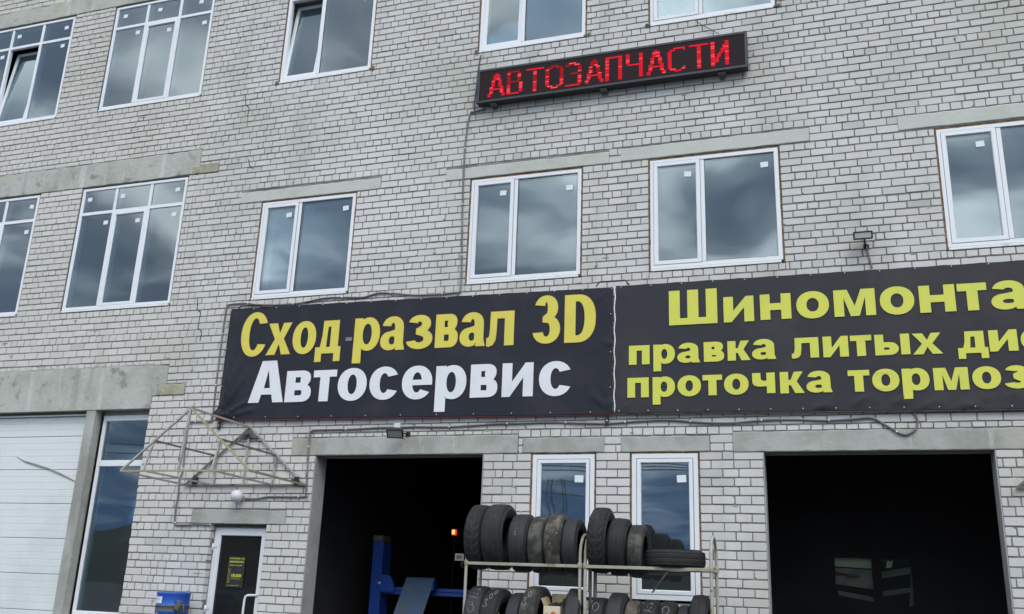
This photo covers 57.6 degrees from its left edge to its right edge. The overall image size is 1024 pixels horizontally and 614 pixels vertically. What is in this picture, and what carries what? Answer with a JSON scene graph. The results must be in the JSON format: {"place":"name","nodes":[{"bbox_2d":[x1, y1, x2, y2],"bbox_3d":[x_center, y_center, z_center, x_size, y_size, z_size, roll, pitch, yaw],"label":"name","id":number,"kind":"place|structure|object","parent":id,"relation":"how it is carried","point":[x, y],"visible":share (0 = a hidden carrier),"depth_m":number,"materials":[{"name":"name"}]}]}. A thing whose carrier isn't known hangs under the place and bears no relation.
{"place":"outdoors","nodes":[
{"label":"outdoors","id":0,"kind":"place"},
{"bbox_2d":[154,592,190,613],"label":"metal drum","id":1,"kind":"object","parent":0,"point":[165,603],"visible":0.95,"depth_m":12.15,"materials":[{"name":"blue paint"}]},
{"bbox_2d":[174,601,183,613],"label":"hand pump","id":2,"kind":"object","parent":1,"relation":"attached to","point":[178,605],"visible":1,"depth_m":12.09,"materials":[{"name":"metal"}]},
{"label":"ground","id":3,"kind":"structure","parent":0,"visible":0},
{"bbox_2d":[0,0,1023,613],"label":"brick building","id":4,"kind":"structure","parent":3,"relation":"on","point":[176,176],"depth_m":13.37,"materials":[{"name":"brick"}]},
{"bbox_2d":[0,195,40,317],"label":"window","id":5,"kind":"structure","parent":4,"relation":"in","point":[18,216],"depth_m":15.70,"materials":[{"name":"white plastic"}]},
{"bbox_2d":[0,17,75,126],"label":"window","id":6,"kind":"structure","parent":4,"relation":"in","point":[35,85],"depth_m":16.84,"materials":[{"name":"white plastic"}]},
{"bbox_2d":[0,416,85,613],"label":"garage door","id":7,"kind":"structure","parent":4,"relation":"in","point":[39,456],"depth_m":14.13,"materials":[{"name":"grey metal"}]},
{"bbox_2d":[69,412,148,613],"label":"window","id":8,"kind":"structure","parent":4,"relation":"in","point":[106,535],"depth_m":13.69,"materials":[{"name":"blue glass"}]},
{"bbox_2d":[61,177,188,313],"bbox_3d":[-6.179,-0.982,14.905,2.073,2.148,0.085,-4,-18,18],"label":"window","id":9,"kind":"structure","parent":4,"relation":"in","point":[125,252],"depth_m":14.91,"materials":[{"name":"white plastic"}]},
{"bbox_2d":[98,0,215,111],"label":"window","id":10,"kind":"structure","parent":4,"relation":"in","point":[158,53],"depth_m":15.94,"materials":[{"name":"white plastic"}]},
{"bbox_2d":[120,407,305,485],"bbox_3d":[-3.869,1.853,12.286,2.104,0.825,1.567,-4,-18,18],"label":"canopy frame","id":11,"kind":"object","parent":4,"relation":"attached to","point":[249,432],"visible":1,"depth_m":12.06,"materials":[{"name":"metal"}]},
{"bbox_2d":[203,524,266,613],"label":"entrance door","id":12,"kind":"structure","parent":4,"relation":"in","point":[248,541],"depth_m":12.71,"materials":[{"name":"white plastic"}]},
{"bbox_2d":[226,556,245,587],"bbox_3d":[-3.761,3.606,12.685,0.264,0.407,0.006,-4,-18,18],"label":"notice","id":13,"kind":"object","parent":12,"relation":"attached to","point":[235,571],"visible":1,"depth_m":12.68,"materials":[{"name":"black"}]},
{"bbox_2d":[230,490,243,502],"bbox_3d":[-3.771,2.595,12.780,0.172,0.172,0.186,-4,-18,18],"label":"globe lamp","id":14,"kind":"object","parent":4,"relation":"attached to","point":[236,496],"visible":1,"depth_m":12.72,"materials":[{"name":"white glass"}]},
{"bbox_2d":[250,191,357,300],"bbox_3d":[-3.065,-0.885,13.794,1.644,1.610,0.108,-4,-18,18],"label":"window","id":15,"kind":"structure","parent":4,"relation":"in","point":[277,218],"depth_m":13.92,"materials":[{"name":"white plastic"}]},
{"bbox_2d":[275,0,376,84],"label":"window","id":16,"kind":"structure","parent":4,"relation":"in","point":[330,38],"depth_m":14.82,"materials":[{"name":"white plastic"}]},
{"bbox_2d":[174,109,485,525],"bbox_3d":[-2.570,0.106,13.236,4.388,5.925,0.038,-4,-18,18],"label":"cable","id":17,"kind":"object","parent":4,"relation":"attached to","point":[227,305],"visible":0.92,"depth_m":13.25,"materials":[{"name":"black rubber"}]},
{"bbox_2d":[386,427,409,438],"bbox_3d":[-1.493,1.660,12.232,0.287,0.133,0.234,1,-17,3],"label":"floodlight","id":18,"kind":"object","parent":4,"relation":"attached to","point":[394,432],"visible":1,"depth_m":12.17,"materials":[{"name":"black paint"}]},
{"bbox_2d":[394,423,401,426],"bbox_3d":[-1.519,1.591,12.381,0.090,0.085,0.055,-4,-18,18],"label":"junction box","id":19,"kind":"object","parent":4,"relation":"attached to","point":[397,424],"visible":0.54,"depth_m":12.36,"materials":[{"name":"grey plastic"}]},
{"bbox_2d":[213,287,613,428],"bbox_3d":[-1.487,0.698,12.560,5.800,1.875,0.214,-4,-18,18],"label":"banner","id":20,"kind":"object","parent":4,"relation":"attached to","point":[536,354],"visible":1,"depth_m":12.50,"materials":[{"name":"fabric"}]},
{"bbox_2d":[368,535,469,613],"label":"lift","id":21,"kind":"object","parent":4,"relation":"on","point":[414,593],"visible":0.77,"depth_m":13.68,"materials":[{"name":"blue paint"}]},
{"bbox_2d":[450,529,456,613],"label":"signal lamp","id":22,"kind":"object","parent":4,"relation":"on","point":[454,532],"visible":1,"depth_m":14.65,"materials":[{"name":"red"}]},
{"bbox_2d":[474,55,480,109],"bbox_3d":[-0.502,-3.277,13.591,0.076,0.902,0.023,-4,-18,18],"label":"cable","id":23,"kind":"object","parent":4,"relation":"attached to","point":[476,83],"visible":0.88,"depth_m":13.57,"materials":[{"name":"grey plastic"}]},
{"bbox_2d":[465,167,582,284],"bbox_3d":[0.174,-1.086,12.723,1.648,1.609,0.108,-4,-18,18],"label":"window","id":24,"kind":"structure","parent":4,"relation":"in","point":[513,180],"depth_m":12.74,"materials":[{"name":"white plastic"}]},
{"bbox_2d":[475,0,589,54],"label":"window","id":25,"kind":"structure","parent":4,"relation":"in","point":[502,23],"depth_m":13.78,"materials":[{"name":"white plastic"}]},
{"bbox_2d":[527,452,595,599],"bbox_3d":[0.624,2.653,11.389,0.847,1.744,0.092,-4,-18,18],"label":"window","id":26,"kind":"structure","parent":4,"relation":"in","point":[537,459],"depth_m":11.49,"materials":[{"name":"white plastic"}]},
{"bbox_2d":[244,411,918,498],"bbox_3d":[0.429,1.878,11.623,8.625,1.077,0.038,-4,-18,18],"label":"cable","id":27,"kind":"object","parent":4,"relation":"attached to","point":[829,420],"visible":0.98,"depth_m":11.55,"materials":[{"name":"black metal"}]},
{"bbox_2d":[476,31,748,109],"bbox_3d":[1.311,-3.227,12.860,3.788,0.598,0.145,-4,-18,18],"label":"led sign","id":28,"kind":"object","parent":4,"relation":"attached to","point":[721,56],"visible":1,"depth_m":12.76,"materials":[{"name":"black plastic"}]},
{"bbox_2d":[630,451,702,600],"bbox_3d":[1.814,2.579,10.994,0.845,1.743,0.092,-4,-18,18],"label":"window","id":29,"kind":"structure","parent":4,"relation":"in","point":[692,458],"depth_m":10.99,"materials":[{"name":"white plastic"}]},
{"bbox_2d":[645,0,780,27],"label":"window","id":30,"kind":"structure","parent":4,"relation":"in","point":[698,14],"depth_m":12.80,"materials":[{"name":"white plastic"}]},
{"bbox_2d":[648,145,784,271],"bbox_3d":[2.589,-1.237,11.923,1.687,1.608,0.108,-4,-18,18],"label":"window","id":31,"kind":"structure","parent":4,"relation":"in","point":[701,262],"depth_m":11.93,"materials":[{"name":"white plastic"}]},
{"bbox_2d":[596,260,1023,414],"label":"banner","id":32,"kind":"object","parent":4,"relation":"attached to","point":[937,338],"visible":1,"depth_m":10.89,"materials":[{"name":"fabric"}]},
{"bbox_2d":[853,230,872,249],"bbox_3d":[4.164,-0.805,11.058,0.215,0.184,0.220,-4,-18,18],"label":"floodlight","id":33,"kind":"object","parent":4,"relation":"attached to","point":[861,235],"visible":1,"depth_m":10.99,"materials":[{"name":"black paint"}]},
{"bbox_2d":[865,239,872,267],"bbox_3d":[4.238,-0.640,11.086,0.075,0.377,0.022,-4,-18,18],"label":"cable","id":34,"kind":"object","parent":33,"relation":"hanging from","point":[868,256],"visible":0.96,"depth_m":11.07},
{"bbox_2d":[766,454,1007,613],"bbox_3d":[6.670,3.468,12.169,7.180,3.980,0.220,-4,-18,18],"label":"doorway","id":35,"kind":"structure","parent":4,"relation":"in","point":[937,512],"depth_m":12.76,"materials":[{"name":"black"}]},
{"bbox_2d":[934,119,1023,250],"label":"window","id":36,"kind":"structure","parent":4,"relation":"in","point":[1007,239],"depth_m":10.95,"materials":[{"name":"white plastic"}]},
{"bbox_2d":[1016,481,1023,488],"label":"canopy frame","id":37,"kind":"object","parent":4,"relation":"attached to","point":[1020,485],"visible":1,"depth_m":9.85,"materials":[{"name":"metal"}]},
{"bbox_2d":[462,533,591,613],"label":"tyre rack","id":38,"kind":"object","parent":3,"relation":"on","point":[467,563],"visible":0.46,"depth_m":9.96,"materials":[{"name":"grey metal"}]},
{"bbox_2d":[455,553,464,567],"bbox_3d":[-0.565,2.752,10.112,0.114,0.150,0.032,1,-17,3],"label":"number plate","id":39,"kind":"object","parent":38,"relation":"attached to","point":[459,556],"visible":1,"depth_m":10.12,"materials":[{"name":"grey"}]},
{"bbox_2d":[463,505,488,569],"bbox_3d":[-0.345,2.565,10.391,0.228,0.702,0.702,-4,-18,18],"label":"tyre","id":40,"kind":"object","parent":38,"relation":"on","point":[471,537],"visible":0.65,"depth_m":10.11,"materials":[{"name":"rubber"}]},
{"bbox_2d":[463,586,490,613],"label":"tyre","id":41,"kind":"object","parent":38,"relation":"on","point":[474,599],"visible":0.72,"depth_m":9.93,"materials":[{"name":"black rubber"}]},
{"bbox_2d":[480,588,511,613],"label":"tyre","id":42,"kind":"object","parent":38,"relation":"on","point":[495,600],"visible":0.88,"depth_m":9.93,"materials":[{"name":"rubber"}]},
{"bbox_2d":[480,504,516,569],"bbox_3d":[-0.124,2.546,10.320,0.253,0.710,0.710,-4,-18,20],"label":"tyre","id":43,"kind":"object","parent":38,"relation":"on","point":[497,520],"visible":0.82,"depth_m":10.06,"materials":[{"name":"rubber"}]},
{"bbox_2d":[505,593,523,613],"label":"tyre","id":44,"kind":"object","parent":38,"relation":"on","point":[514,602],"visible":0.51,"depth_m":9.81,"materials":[{"name":"black rubber"}]},
{"bbox_2d":[507,514,533,571],"bbox_3d":[0.132,2.588,10.217,0.216,0.619,0.619,-4,-18,18],"label":"tyre","id":45,"kind":"object","parent":38,"relation":"on","point":[517,537],"visible":0.73,"depth_m":9.97,"materials":[{"name":"black rubber"}]},
{"bbox_2d":[518,586,551,613],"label":"tyre","id":46,"kind":"object","parent":38,"relation":"on","point":[531,602],"visible":0.88,"depth_m":9.77,"materials":[{"name":"rubber"}]},
{"bbox_2d":[526,516,549,572],"bbox_3d":[0.324,2.587,10.149,0.187,0.602,0.602,-4,-18,18],"label":"tyre","id":47,"kind":"object","parent":38,"relation":"on","point":[534,544],"visible":0.72,"depth_m":9.91,"materials":[{"name":"rubber"}]},
{"bbox_2d":[541,594,566,613],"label":"cardboard box","id":48,"kind":"object","parent":38,"relation":"on","point":[546,601],"visible":0.81,"depth_m":9.77,"materials":[{"name":"beige cardboard"}]},
{"bbox_2d":[549,602,561,605],"bbox_3d":[0.467,3.157,9.877,0.143,0.069,0.137,-4,-18,18],"label":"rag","id":49,"kind":"object","parent":48,"relation":"in","point":[555,604],"visible":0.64,"depth_m":9.85,"materials":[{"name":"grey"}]},
{"bbox_2d":[543,514,567,573],"bbox_3d":[0.503,2.563,10.094,0.192,0.621,0.621,-4,-18,18],"label":"tyre","id":50,"kind":"object","parent":38,"relation":"on","point":[554,525],"visible":0.68,"depth_m":9.85,"materials":[{"name":"rubber"}]},
{"bbox_2d":[563,588,582,613],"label":"tyre","id":51,"kind":"object","parent":38,"relation":"on","point":[572,605],"visible":0.79,"depth_m":9.60,"materials":[{"name":"black rubber"}]},
{"bbox_2d":[561,519,586,574],"bbox_3d":[0.675,2.577,10.030,0.176,0.586,0.586,-4,-18,18],"label":"tyre","id":52,"kind":"object","parent":38,"relation":"on","point":[574,531],"visible":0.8,"depth_m":9.82,"materials":[{"name":"black rubber"}]},
{"bbox_2d":[583,536,718,613],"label":"tyre rack","id":53,"kind":"object","parent":3,"relation":"on","point":[711,570],"visible":0.73,"depth_m":9.60,"materials":[{"name":"grey metal"}]},
{"bbox_2d":[588,597,607,613],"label":"tyre","id":54,"kind":"object","parent":53,"relation":"on","point":[598,605],"visible":0.73,"depth_m":9.57,"materials":[{"name":"rubber"}]},
{"bbox_2d":[586,507,614,573],"bbox_3d":[0.963,2.493,9.955,0.220,0.687,0.687,-4,-18,18],"label":"tyre","id":55,"kind":"object","parent":53,"relation":"on","point":[600,519],"visible":0.74,"depth_m":9.69,"materials":[{"name":"rubber"}]},
{"bbox_2d":[604,592,630,613],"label":"tyre","id":56,"kind":"object","parent":53,"relation":"on","point":[617,602],"visible":0.91,"depth_m":9.50,"materials":[{"name":"black rubber"}]},
{"bbox_2d":[606,518,632,575],"bbox_3d":[1.152,2.542,9.873,0.226,0.596,0.594,-4,-18,18],"label":"tyre","id":57,"kind":"object","parent":53,"relation":"on","point":[617,533],"visible":0.82,"depth_m":9.65,"materials":[{"name":"rubber"}]},
{"bbox_2d":[624,600,642,613],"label":"tyre","id":58,"kind":"object","parent":53,"relation":"on","point":[633,607],"visible":0.85,"depth_m":9.48,"materials":[{"name":"rubber"}]},
{"bbox_2d":[626,525,650,577],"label":"tyre","id":59,"kind":"object","parent":53,"relation":"on","point":[638,543],"visible":0.93,"depth_m":9.61,"materials":[{"name":"rubber"}]},
{"bbox_2d":[640,600,661,613],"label":"tyre","id":60,"kind":"object","parent":53,"relation":"on","point":[650,606],"visible":0.89,"depth_m":9.43,"materials":[{"name":"rubber"}]},
{"bbox_2d":[652,570,668,592],"bbox_3d":[1.536,2.843,9.654,0.017,0.236,0.491,5,-17,-10],"label":"stick","id":61,"kind":"object","parent":53,"relation":"on","point":[659,582],"visible":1,"depth_m":9.65,"materials":[{"name":"white paint"}]},
{"bbox_2d":[659,601,678,613],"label":"tyre","id":62,"kind":"object","parent":53,"relation":"on","point":[669,607],"visible":0.94,"depth_m":9.38,"materials":[{"name":"rubber"}]},
{"bbox_2d":[644,549,705,567],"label":"tyre","id":63,"kind":"object","parent":53,"relation":"on","point":[678,558],"visible":0.93,"depth_m":9.41,"materials":[{"name":"rubber"}]},
{"bbox_2d":[677,605,689,613],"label":"tyre","id":64,"kind":"object","parent":53,"relation":"on","point":[683,609],"visible":0.81,"depth_m":9.35,"materials":[{"name":"black rubber"}]},
{"bbox_2d":[689,595,709,613],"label":"tyre","id":65,"kind":"object","parent":53,"relation":"on","point":[699,604],"visible":0.88,"depth_m":9.25,"materials":[{"name":"rubber"}]}
]}

